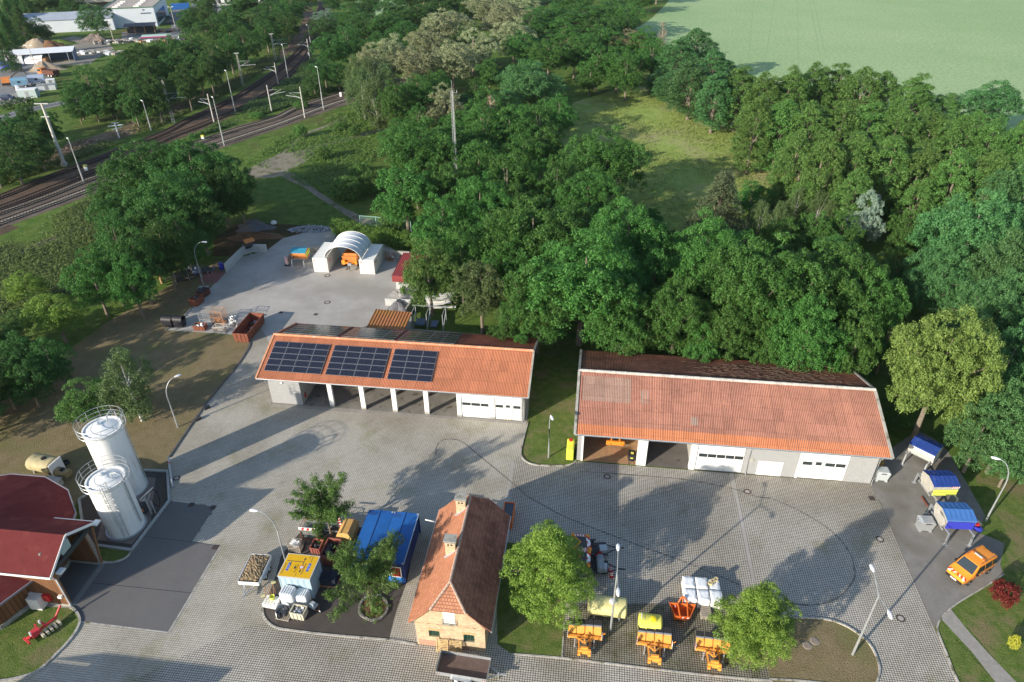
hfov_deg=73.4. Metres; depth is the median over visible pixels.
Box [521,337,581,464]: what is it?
lawn
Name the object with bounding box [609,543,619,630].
double street lamp
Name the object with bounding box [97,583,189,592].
slab joint
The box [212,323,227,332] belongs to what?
wire cage
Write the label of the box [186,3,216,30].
broadleaf tree
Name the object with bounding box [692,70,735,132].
poplar tree
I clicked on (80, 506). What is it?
apron kerb
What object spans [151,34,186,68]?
broadleaf tree
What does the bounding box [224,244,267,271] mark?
concrete wall
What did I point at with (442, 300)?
timber stack
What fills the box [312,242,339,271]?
shipping container
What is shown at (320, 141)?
weeds
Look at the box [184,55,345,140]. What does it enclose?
weeds
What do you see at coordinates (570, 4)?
broadleaf tree
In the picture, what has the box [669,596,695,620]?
loader bucket
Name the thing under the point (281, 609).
wrapped pallet
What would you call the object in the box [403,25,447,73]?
robinia tree
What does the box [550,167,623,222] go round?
oak tree
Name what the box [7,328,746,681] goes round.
yard paving
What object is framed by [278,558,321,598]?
storage container
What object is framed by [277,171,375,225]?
gravel track
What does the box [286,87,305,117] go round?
catenary mast
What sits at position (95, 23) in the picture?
broadleaf tree
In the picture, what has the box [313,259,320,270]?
door
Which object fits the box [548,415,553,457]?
street lamp
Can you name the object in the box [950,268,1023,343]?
poplar tree
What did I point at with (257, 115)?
bush
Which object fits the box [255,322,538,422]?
garage hall
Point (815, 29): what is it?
tractor trail
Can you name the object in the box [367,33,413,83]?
robinia tree
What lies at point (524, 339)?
oak tree
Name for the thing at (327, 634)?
kerb
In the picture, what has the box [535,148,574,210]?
oak tree
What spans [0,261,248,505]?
dry lawn
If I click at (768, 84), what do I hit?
alder tree
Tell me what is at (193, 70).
broadleaf tree
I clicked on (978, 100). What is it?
poplar tree
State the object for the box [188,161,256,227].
broadleaf tree
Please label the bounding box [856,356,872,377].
oak tree
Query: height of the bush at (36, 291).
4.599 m
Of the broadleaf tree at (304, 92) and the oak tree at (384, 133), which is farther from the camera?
the broadleaf tree at (304, 92)
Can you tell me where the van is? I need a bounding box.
[945,545,996,585]
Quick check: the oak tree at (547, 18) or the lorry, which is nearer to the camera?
the lorry
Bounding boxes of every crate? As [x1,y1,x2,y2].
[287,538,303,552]
[289,603,307,620]
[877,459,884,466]
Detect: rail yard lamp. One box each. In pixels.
[66,137,83,182]
[141,100,151,130]
[211,96,224,145]
[224,70,235,110]
[315,66,323,109]
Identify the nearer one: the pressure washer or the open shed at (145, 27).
the pressure washer
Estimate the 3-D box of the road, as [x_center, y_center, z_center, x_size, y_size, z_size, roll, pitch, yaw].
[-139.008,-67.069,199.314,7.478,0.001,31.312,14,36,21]
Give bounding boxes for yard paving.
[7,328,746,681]
[130,456,956,681]
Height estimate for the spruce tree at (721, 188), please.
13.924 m
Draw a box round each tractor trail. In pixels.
[749,0,753,59]
[765,0,774,58]
[809,0,820,57]
[813,0,825,56]
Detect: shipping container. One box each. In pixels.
[171,3,189,9]
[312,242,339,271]
[359,244,384,273]
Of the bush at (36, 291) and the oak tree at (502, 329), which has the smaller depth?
the oak tree at (502, 329)
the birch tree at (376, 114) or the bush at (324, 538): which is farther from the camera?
the birch tree at (376, 114)
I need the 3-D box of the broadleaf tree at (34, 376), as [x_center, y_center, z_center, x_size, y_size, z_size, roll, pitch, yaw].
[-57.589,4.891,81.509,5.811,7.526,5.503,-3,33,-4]
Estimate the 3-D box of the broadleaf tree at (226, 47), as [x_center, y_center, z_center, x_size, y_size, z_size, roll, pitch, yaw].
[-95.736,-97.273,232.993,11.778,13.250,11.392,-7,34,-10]
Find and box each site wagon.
[7,77,28,88]
[27,74,45,85]
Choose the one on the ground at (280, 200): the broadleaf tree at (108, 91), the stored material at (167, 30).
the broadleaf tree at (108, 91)
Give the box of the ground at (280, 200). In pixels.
[0,0,1023,678]
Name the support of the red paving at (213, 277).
on the dry lawn at (203, 364)
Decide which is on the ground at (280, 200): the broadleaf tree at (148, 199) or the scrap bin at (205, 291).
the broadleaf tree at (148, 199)
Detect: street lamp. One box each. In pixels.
[166,374,180,427]
[194,241,206,283]
[249,509,285,560]
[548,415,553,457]
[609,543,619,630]
[851,564,892,655]
[985,456,1008,520]
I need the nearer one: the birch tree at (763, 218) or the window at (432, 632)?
the window at (432, 632)
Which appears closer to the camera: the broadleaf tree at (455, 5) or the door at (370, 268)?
the door at (370, 268)
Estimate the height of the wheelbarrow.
0.850 m
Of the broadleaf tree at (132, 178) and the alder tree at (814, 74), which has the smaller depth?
the broadleaf tree at (132, 178)
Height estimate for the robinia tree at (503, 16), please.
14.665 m
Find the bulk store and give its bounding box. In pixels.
[392,253,427,289]
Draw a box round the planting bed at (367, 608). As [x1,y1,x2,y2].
[361,597,385,618]
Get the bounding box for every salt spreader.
[25,592,47,610]
[241,237,258,255]
[290,247,311,267]
[900,434,943,474]
[911,470,960,510]
[925,501,982,546]
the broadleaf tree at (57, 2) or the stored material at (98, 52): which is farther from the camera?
the broadleaf tree at (57, 2)
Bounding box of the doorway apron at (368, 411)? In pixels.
[271,404,521,423]
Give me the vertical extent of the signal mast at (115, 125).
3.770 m
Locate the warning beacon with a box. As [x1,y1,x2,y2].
[284,257,289,265]
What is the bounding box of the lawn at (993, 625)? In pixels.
[952,445,1023,681]
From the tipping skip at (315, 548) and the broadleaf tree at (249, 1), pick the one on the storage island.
the tipping skip at (315, 548)
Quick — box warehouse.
[102,0,168,27]
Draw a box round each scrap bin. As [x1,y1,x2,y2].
[188,294,204,305]
[192,322,207,330]
[195,287,210,297]
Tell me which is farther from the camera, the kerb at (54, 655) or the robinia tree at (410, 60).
the robinia tree at (410, 60)
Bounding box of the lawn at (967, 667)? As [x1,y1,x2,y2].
[938,620,994,681]
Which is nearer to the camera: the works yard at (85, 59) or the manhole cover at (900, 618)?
the manhole cover at (900, 618)
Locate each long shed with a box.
[1,46,77,62]
[16,11,116,32]
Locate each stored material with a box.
[76,49,123,54]
[93,35,185,44]
[152,28,204,32]
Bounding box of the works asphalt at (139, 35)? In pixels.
[122,5,225,38]
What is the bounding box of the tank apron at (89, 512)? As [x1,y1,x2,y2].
[81,471,167,547]
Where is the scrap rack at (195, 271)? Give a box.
[163,263,208,285]
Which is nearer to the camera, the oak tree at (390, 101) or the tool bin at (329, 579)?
the tool bin at (329, 579)
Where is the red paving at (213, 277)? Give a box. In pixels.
[199,271,225,282]
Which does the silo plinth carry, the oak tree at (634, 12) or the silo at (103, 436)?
the silo at (103, 436)
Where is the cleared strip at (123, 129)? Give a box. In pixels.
[36,2,312,165]
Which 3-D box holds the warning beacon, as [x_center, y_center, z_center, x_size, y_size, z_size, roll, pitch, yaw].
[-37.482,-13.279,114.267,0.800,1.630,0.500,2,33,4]
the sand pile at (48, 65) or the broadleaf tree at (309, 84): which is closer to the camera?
the broadleaf tree at (309, 84)
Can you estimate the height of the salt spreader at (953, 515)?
2.780 m
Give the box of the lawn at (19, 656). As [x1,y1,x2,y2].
[0,607,77,678]
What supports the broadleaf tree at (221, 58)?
on the ground at (280, 200)
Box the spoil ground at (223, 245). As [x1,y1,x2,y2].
[213,222,326,255]
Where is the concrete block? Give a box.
[48,476,63,484]
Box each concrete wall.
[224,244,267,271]
[286,245,318,264]
[385,250,409,258]
[385,298,409,305]
[405,296,417,311]
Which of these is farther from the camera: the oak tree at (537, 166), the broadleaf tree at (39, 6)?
the broadleaf tree at (39, 6)
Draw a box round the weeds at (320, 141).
[245,110,379,204]
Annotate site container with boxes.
[353,509,393,559]
[385,511,420,583]
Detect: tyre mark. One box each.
[435,439,742,585]
[580,471,855,605]
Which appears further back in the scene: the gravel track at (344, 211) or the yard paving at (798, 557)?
the gravel track at (344, 211)
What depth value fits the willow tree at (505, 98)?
173.45 m
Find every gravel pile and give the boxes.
[236,219,276,232]
[386,289,410,298]
[387,299,405,311]
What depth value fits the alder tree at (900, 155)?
118.59 m
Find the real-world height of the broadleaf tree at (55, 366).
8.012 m
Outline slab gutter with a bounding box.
[71,565,103,605]
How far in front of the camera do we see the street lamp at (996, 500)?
65.21 m
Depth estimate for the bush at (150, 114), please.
189.55 m
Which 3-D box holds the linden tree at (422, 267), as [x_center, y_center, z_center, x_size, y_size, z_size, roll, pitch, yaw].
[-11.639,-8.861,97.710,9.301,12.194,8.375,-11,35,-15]
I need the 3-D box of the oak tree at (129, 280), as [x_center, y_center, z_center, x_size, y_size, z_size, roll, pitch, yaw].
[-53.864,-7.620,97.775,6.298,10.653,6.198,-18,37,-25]
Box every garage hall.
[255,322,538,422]
[574,349,893,484]
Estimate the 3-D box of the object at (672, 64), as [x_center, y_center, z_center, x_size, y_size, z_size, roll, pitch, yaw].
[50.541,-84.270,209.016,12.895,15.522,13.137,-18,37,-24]
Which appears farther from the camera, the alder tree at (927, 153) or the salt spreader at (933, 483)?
the alder tree at (927, 153)
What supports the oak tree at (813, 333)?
on the ground at (280, 200)
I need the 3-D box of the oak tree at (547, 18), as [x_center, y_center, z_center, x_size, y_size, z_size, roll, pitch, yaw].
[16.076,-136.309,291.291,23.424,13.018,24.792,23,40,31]
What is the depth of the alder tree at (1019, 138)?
127.93 m
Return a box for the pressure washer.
[627,450,634,462]
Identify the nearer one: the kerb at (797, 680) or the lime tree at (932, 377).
the kerb at (797, 680)
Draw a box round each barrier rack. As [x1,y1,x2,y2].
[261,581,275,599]
[298,518,322,539]
[324,517,342,532]
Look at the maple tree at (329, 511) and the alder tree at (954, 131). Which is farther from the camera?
the alder tree at (954, 131)
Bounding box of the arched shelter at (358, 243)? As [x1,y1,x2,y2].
[324,231,370,258]
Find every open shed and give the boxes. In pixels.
[123,22,156,34]
[139,33,170,44]
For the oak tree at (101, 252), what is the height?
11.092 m
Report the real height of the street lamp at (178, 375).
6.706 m
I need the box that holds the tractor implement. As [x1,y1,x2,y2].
[23,605,61,644]
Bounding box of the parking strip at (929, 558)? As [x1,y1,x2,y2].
[871,431,1003,626]
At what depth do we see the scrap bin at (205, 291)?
105.62 m
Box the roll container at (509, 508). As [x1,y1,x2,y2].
[503,502,514,528]
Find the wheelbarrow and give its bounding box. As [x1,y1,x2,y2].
[306,601,321,612]
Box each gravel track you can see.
[0,224,95,263]
[247,148,316,177]
[274,115,349,156]
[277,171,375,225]
[298,128,386,150]
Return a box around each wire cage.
[197,310,214,325]
[209,307,227,324]
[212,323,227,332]
[385,250,394,260]
[393,254,400,261]
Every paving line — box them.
[505,461,513,501]
[730,473,754,579]
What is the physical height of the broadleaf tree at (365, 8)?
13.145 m
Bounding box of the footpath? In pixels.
[942,609,1015,681]
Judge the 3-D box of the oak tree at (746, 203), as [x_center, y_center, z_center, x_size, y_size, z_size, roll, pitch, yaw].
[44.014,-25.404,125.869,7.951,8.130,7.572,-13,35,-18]
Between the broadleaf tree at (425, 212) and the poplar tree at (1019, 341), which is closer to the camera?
the poplar tree at (1019, 341)
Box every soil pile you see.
[43,40,65,47]
[227,231,285,240]
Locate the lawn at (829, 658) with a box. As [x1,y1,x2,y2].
[716,617,877,681]
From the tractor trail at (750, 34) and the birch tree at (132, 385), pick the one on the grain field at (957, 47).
the tractor trail at (750, 34)
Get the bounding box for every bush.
[0,308,34,335]
[0,322,25,348]
[1,269,49,302]
[25,289,54,308]
[133,116,145,123]
[141,107,159,117]
[248,111,264,118]
[292,100,308,108]
[292,124,307,136]
[313,145,330,159]
[315,536,326,547]
[328,175,367,200]
[332,121,347,130]
[347,125,360,135]
[348,162,374,182]
[359,170,384,193]
[378,211,405,231]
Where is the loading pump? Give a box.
[139,499,148,514]
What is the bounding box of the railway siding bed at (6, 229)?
[0,225,17,234]
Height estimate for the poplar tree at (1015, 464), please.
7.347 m
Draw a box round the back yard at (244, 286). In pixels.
[167,231,413,341]
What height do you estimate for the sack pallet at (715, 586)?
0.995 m
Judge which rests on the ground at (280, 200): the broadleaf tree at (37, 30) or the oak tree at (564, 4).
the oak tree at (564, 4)
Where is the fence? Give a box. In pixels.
[359,215,411,231]
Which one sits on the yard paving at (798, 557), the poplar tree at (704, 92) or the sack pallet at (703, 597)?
the sack pallet at (703, 597)
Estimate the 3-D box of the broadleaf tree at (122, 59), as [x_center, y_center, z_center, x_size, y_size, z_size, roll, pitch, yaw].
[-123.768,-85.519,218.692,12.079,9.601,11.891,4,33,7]
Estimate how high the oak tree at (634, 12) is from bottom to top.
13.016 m
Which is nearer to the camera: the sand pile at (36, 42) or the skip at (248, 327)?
the skip at (248, 327)
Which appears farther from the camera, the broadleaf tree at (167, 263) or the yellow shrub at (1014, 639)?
the broadleaf tree at (167, 263)
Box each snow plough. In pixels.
[567,618,605,656]
[606,438,624,445]
[636,625,674,664]
[695,630,729,670]
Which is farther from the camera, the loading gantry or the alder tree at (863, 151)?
the alder tree at (863, 151)
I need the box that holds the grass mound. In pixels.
[52,39,78,44]
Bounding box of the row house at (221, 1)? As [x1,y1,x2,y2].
[191,0,262,6]
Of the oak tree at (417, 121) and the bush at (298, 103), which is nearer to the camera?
the oak tree at (417, 121)
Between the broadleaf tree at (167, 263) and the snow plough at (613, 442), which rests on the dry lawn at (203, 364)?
the broadleaf tree at (167, 263)
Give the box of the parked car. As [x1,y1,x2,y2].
[0,94,14,99]
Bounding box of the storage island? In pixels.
[263,526,409,638]
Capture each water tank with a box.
[25,453,64,475]
[53,466,72,478]
[587,594,626,620]
[638,612,661,633]
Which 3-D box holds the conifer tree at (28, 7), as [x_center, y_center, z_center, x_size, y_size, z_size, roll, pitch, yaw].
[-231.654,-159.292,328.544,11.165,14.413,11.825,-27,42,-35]
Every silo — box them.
[73,405,148,497]
[76,455,146,540]
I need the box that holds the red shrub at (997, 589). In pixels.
[988,578,1022,609]
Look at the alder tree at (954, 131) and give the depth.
130.03 m
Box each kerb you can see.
[0,606,80,681]
[78,494,87,519]
[94,469,170,550]
[102,550,131,563]
[168,341,250,457]
[261,607,416,644]
[511,653,772,681]
[520,421,576,466]
[561,623,564,656]
[769,678,817,681]
[792,616,880,681]
[936,617,958,681]
[941,573,1004,617]
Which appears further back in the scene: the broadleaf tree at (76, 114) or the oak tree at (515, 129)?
the broadleaf tree at (76, 114)
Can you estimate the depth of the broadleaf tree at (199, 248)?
106.80 m
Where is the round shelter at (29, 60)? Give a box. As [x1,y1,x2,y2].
[24,54,50,63]
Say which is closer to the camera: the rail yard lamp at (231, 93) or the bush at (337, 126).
the bush at (337, 126)
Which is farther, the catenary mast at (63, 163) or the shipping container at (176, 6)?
the shipping container at (176, 6)
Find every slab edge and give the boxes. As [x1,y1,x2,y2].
[81,621,167,632]
[168,592,192,632]
[171,500,210,505]
[192,506,216,541]
[193,546,220,590]
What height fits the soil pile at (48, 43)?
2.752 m
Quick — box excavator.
[0,69,27,85]
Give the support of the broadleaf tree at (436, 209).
on the ground at (280, 200)
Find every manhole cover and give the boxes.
[173,475,179,480]
[744,489,750,493]
[802,641,811,649]
[810,637,818,644]
[876,536,883,541]
[896,614,905,621]
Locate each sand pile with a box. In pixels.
[21,38,44,48]
[26,61,66,71]
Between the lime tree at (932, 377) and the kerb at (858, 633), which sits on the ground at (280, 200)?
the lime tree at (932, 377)
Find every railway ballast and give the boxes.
[0,0,327,208]
[0,76,413,228]
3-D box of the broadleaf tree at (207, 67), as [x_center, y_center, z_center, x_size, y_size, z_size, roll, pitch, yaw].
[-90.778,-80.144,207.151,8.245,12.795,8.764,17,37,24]
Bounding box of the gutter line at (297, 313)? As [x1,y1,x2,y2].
[266,311,328,315]
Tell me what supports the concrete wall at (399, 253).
on the back yard at (244, 286)
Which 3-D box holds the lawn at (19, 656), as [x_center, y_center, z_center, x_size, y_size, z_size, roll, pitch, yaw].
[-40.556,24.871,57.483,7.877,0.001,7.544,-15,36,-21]
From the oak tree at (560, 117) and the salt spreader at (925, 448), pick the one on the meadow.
the oak tree at (560, 117)
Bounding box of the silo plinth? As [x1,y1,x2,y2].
[97,477,154,543]
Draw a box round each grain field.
[342,0,404,30]
[619,0,1023,132]
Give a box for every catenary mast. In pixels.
[34,103,67,166]
[161,78,183,122]
[198,94,213,121]
[234,53,255,84]
[266,85,280,112]
[267,63,278,83]
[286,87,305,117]
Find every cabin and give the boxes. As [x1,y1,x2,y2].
[4,55,24,64]
[15,87,39,97]
[36,82,56,90]
[45,78,56,85]
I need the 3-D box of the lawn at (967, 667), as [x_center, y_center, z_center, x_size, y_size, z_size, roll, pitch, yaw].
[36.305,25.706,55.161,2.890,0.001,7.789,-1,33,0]
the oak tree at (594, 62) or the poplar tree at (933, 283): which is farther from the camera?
the oak tree at (594, 62)
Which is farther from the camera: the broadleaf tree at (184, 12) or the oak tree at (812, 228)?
the broadleaf tree at (184, 12)
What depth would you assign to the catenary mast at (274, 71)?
220.58 m
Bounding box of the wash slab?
[59,501,218,631]
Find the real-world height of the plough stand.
0.001 m
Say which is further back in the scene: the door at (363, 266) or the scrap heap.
the door at (363, 266)
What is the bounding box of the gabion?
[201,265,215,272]
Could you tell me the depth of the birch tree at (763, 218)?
116.67 m
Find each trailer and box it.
[238,554,271,598]
[341,248,358,269]
[436,648,505,681]
[571,533,623,555]
[573,548,624,577]
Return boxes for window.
[391,566,401,577]
[426,628,440,635]
[461,632,475,641]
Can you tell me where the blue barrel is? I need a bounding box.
[218,262,224,269]
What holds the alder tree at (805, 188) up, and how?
on the ground at (280, 200)
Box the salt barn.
[0,473,102,629]
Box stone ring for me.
[358,594,388,621]
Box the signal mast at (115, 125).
[108,122,122,137]
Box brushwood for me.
[46,16,310,157]
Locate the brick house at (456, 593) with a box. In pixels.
[407,491,510,651]
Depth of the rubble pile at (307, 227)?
126.22 m
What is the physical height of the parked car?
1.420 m
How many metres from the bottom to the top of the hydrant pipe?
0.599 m
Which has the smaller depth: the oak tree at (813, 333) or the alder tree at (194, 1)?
the oak tree at (813, 333)
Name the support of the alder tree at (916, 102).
on the ground at (280, 200)
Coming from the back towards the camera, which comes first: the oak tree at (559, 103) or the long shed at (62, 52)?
the long shed at (62, 52)
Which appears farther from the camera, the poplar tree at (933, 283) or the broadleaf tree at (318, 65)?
the broadleaf tree at (318, 65)
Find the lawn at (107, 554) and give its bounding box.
[99,547,129,560]
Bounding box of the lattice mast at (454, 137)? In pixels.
[450,80,457,168]
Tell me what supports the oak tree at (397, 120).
on the ground at (280, 200)
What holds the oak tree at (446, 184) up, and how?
on the ground at (280, 200)
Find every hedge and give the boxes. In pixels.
[0,96,36,110]
[329,217,426,252]
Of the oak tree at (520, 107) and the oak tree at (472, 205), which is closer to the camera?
the oak tree at (472, 205)
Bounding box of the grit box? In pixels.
[336,518,358,544]
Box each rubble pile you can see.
[78,34,112,41]
[287,224,331,233]
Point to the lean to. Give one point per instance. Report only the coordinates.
(388, 319)
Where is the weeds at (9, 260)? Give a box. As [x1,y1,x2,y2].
[0,194,123,344]
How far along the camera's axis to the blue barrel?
113.27 m
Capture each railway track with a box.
[0,0,323,198]
[0,2,324,208]
[0,77,411,214]
[0,84,414,223]
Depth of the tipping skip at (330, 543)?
63.61 m
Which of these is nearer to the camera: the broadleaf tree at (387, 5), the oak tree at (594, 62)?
the oak tree at (594, 62)
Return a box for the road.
[0,98,73,119]
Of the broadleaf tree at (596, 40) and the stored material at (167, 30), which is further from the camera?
the stored material at (167, 30)
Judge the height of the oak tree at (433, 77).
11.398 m
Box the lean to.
[366,309,414,329]
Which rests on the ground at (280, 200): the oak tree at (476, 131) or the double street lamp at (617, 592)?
the oak tree at (476, 131)
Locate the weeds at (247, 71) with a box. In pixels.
[1,46,279,184]
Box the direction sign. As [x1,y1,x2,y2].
[277,553,319,579]
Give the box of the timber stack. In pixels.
[425,292,455,307]
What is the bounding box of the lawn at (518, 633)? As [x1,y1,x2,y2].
[497,543,563,656]
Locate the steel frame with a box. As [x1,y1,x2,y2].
[411,304,447,330]
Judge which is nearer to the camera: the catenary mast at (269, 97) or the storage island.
the storage island
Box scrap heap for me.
[229,315,240,327]
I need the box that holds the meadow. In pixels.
[556,86,801,253]
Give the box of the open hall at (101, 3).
[69,0,112,9]
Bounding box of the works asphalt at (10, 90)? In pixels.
[0,48,86,104]
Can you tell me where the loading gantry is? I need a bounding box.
[139,487,159,514]
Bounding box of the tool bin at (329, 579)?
[319,570,340,587]
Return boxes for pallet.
[262,594,280,608]
[275,603,290,621]
[279,585,296,607]
[294,588,312,607]
[681,576,694,594]
[682,588,696,607]
[694,577,707,590]
[696,589,709,608]
[700,605,711,619]
[707,579,720,590]
[709,590,721,609]
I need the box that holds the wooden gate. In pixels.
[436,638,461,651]
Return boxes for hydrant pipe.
[167,457,173,487]
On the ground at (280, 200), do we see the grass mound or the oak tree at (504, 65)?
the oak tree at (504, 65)
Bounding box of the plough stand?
[563,603,769,678]
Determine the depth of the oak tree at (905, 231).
108.37 m
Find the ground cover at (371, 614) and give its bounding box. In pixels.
[359,595,393,623]
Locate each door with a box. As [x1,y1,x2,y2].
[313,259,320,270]
[319,259,327,270]
[359,261,367,272]
[366,261,373,272]
[461,395,489,417]
[495,398,520,420]
[694,445,745,471]
[797,453,850,480]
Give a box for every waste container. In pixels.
[160,315,172,327]
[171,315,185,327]
[873,466,890,481]
[915,515,936,532]
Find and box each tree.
[0,0,20,28]
[0,9,22,43]
[0,16,26,49]
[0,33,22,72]
[0,113,25,142]
[0,130,32,162]
[0,141,41,184]
[0,171,8,187]
[0,329,48,380]
[0,353,27,408]
[0,354,56,407]
[0,389,9,414]
[5,0,28,17]
[12,3,39,45]
[12,122,48,149]
[14,15,36,33]
[14,101,38,135]
[16,129,57,170]
[16,293,90,342]
[18,0,39,13]
[21,114,53,149]
[23,337,77,390]
[28,16,51,37]
[30,0,56,12]
[38,26,55,39]
[39,108,63,140]
[48,0,66,8]
[53,376,119,423]
[56,2,72,11]
[58,80,91,119]
[58,247,123,316]
[59,0,85,10]
[61,105,90,123]
[71,63,107,92]
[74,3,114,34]
[76,92,111,121]
[82,66,125,117]
[82,237,131,306]
[83,175,122,208]
[84,184,159,240]
[86,208,138,263]
[95,137,187,200]
[95,344,157,424]
[101,56,139,79]
[101,96,124,120]
[104,224,169,304]
[107,252,159,318]
[108,61,143,93]
[114,76,149,125]
[115,43,159,70]
[116,206,192,267]
[117,64,161,107]
[121,164,215,234]
[132,53,169,89]
[137,70,172,122]
[138,218,191,289]
[142,133,243,195]
[148,54,182,86]
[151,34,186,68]
[154,204,212,276]
[157,78,178,107]
[164,46,198,71]
[168,61,200,110]
[175,14,199,38]
[176,7,195,26]
[177,0,189,2]
[177,49,216,92]
[177,188,230,255]
[178,28,211,59]
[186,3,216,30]
[188,0,199,4]
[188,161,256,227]
[191,15,233,48]
[194,53,223,95]
[197,0,220,9]
[197,36,233,82]
[198,7,216,29]
[210,6,249,32]
[211,32,247,73]
[214,161,257,225]
[219,0,255,12]
[220,18,250,40]
[228,26,262,65]
[233,0,272,18]
[234,9,267,43]
[248,0,292,22]
[249,18,284,51]
[270,0,311,20]
[274,10,303,42]
[284,471,355,537]
[298,0,316,9]
[299,89,309,98]
[301,74,327,93]
[305,59,340,87]
[307,16,339,42]
[308,31,352,63]
[310,8,338,27]
[321,0,340,11]
[321,529,406,621]
[323,62,350,90]
[327,23,366,61]
[331,2,367,24]
[337,7,362,30]
[341,54,365,96]
[342,11,392,42]
[342,66,376,119]
[347,0,374,18]
[351,42,385,75]
[353,55,383,108]
[355,30,397,61]
[356,76,390,130]
[361,0,382,12]
[366,10,405,39]
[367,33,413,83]
[370,62,403,108]
[370,162,439,233]
[372,0,412,15]
[374,80,412,124]
[375,124,419,164]
[376,116,461,183]
[377,12,408,32]
[383,118,408,131]
[384,20,425,48]
[386,0,430,6]
[388,45,440,86]
[396,4,437,34]
[396,74,444,116]
[398,236,461,314]
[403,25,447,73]
[404,102,435,133]
[405,73,426,112]
[410,191,467,273]
[418,0,463,15]
[420,7,476,49]
[420,69,444,94]
[420,82,468,123]
[420,204,452,234]
[421,155,466,216]
[422,201,450,230]
[427,39,478,89]
[427,69,450,94]
[432,219,490,302]
[434,114,474,166]
[435,110,471,129]
[438,170,519,236]
[441,159,468,204]
[447,0,473,16]
[447,259,511,334]
[449,27,480,45]
[450,27,499,75]
[450,220,496,274]
[451,138,512,181]
[456,93,474,117]
[457,0,475,20]
[457,105,512,153]
[461,0,512,19]
[461,85,512,124]
[462,102,499,134]
[463,77,487,99]
[474,57,501,93]
[477,63,501,80]
[478,194,585,271]
[479,3,534,36]
[479,152,539,196]
[479,229,532,305]
[482,180,517,199]
[483,95,496,118]
[485,103,538,166]
[485,184,538,216]
[486,306,524,340]
[488,88,525,129]
[489,16,537,62]
[493,58,569,110]
[497,133,546,180]
[498,263,574,353]
[498,518,598,630]
[499,62,519,70]
[500,30,541,65]
[501,0,543,21]
[508,105,533,125]
[513,328,534,353]
[514,12,545,35]
[515,132,534,157]
[517,99,565,144]
[517,227,649,345]
[519,158,560,199]
[520,126,564,179]
[522,2,573,32]
[524,38,570,75]
[525,58,537,75]
[528,200,552,212]
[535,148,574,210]
[538,17,583,58]
[540,92,579,134]
[541,101,575,123]
[549,0,594,10]
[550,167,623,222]
[554,3,614,29]
[556,200,603,253]
[560,36,592,78]
[560,229,594,266]
[562,123,652,205]
[566,3,580,13]
[575,23,625,62]
[575,64,605,95]
[576,42,611,90]
[579,16,608,41]
[583,32,603,59]
[584,0,628,18]
[584,278,655,355]
[589,195,670,286]
[592,13,625,44]
[597,45,642,92]
[605,3,651,36]
[606,52,645,100]
[608,28,649,53]
[611,12,641,39]
[616,275,658,333]
[619,25,664,64]
[622,257,664,294]
[626,0,655,10]
[631,38,672,79]
[632,248,680,327]
[639,273,714,357]
[641,207,663,222]
[643,226,678,276]
[645,69,668,92]
[650,71,688,102]
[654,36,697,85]
[656,22,667,53]
[660,206,761,299]
[664,57,714,119]
[673,28,722,75]
[680,170,749,248]
[680,322,720,362]
[689,48,736,103]
[691,277,777,361]
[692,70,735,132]
[697,232,832,355]
[706,579,803,671]
[714,64,758,131]
[729,94,776,173]
[733,179,777,219]
[735,70,782,141]
[744,319,783,364]
[746,199,769,244]
[751,249,770,268]
[752,98,805,172]
[758,216,806,252]
[758,217,788,255]
[759,293,854,372]
[760,199,793,240]
[761,244,785,269]
[765,129,816,208]
[766,244,795,267]
[767,65,810,129]
[767,177,793,215]
[768,105,799,150]
[773,236,892,326]
[778,100,833,179]
[781,186,808,232]
[786,177,821,224]
[790,129,846,216]
[795,61,834,116]
[796,210,838,255]
[801,189,830,226]
[811,99,861,178]
[812,233,861,267]
[815,62,859,124]
[816,198,839,234]
[820,210,866,252]
[822,132,879,222]
[825,301,884,381]
[826,130,872,189]
[827,267,911,341]
[828,168,874,239]
[833,66,887,137]
[838,99,892,167]
[842,188,886,251]
[853,134,910,220]
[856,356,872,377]
[857,251,896,296]
[861,70,903,120]
[864,117,892,149]
[865,313,906,373]
[869,132,909,193]
[872,102,924,165]
[882,147,934,199]
[882,242,920,290]
[882,304,1008,438]
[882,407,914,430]
[883,209,927,266]
[884,140,947,222]
[885,72,939,129]
[888,384,918,409]
[889,177,940,240]
[901,243,983,326]
[903,92,936,125]
[904,106,950,158]
[905,187,1023,296]
[910,131,949,158]
[914,146,983,232]
[922,198,972,248]
[927,112,984,191]
[929,92,963,131]
[933,309,998,375]
[941,149,1017,215]
[941,170,995,209]
[943,391,1017,472]
[949,116,1016,186]
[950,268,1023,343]
[952,109,990,149]
[955,79,1023,127]
[962,227,1023,298]
[966,318,1023,417]
[971,375,1023,471]
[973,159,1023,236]
[984,431,1023,487]
[986,120,1023,167]
[998,152,1023,197]
[1002,326,1023,380]
[1009,119,1023,150]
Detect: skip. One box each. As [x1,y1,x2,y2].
[232,312,264,341]
[309,538,323,553]
[319,537,341,565]
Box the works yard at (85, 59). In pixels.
[4,36,113,104]
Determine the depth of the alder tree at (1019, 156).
113.99 m
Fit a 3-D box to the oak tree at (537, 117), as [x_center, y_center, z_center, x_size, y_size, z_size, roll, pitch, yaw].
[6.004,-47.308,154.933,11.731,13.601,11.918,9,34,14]
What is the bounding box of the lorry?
[37,67,59,76]
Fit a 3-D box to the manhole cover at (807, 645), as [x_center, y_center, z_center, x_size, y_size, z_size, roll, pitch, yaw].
[24.213,24.980,56.383,0.760,0.040,0.760,-1,33,0]
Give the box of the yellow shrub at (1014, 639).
[1007,634,1020,649]

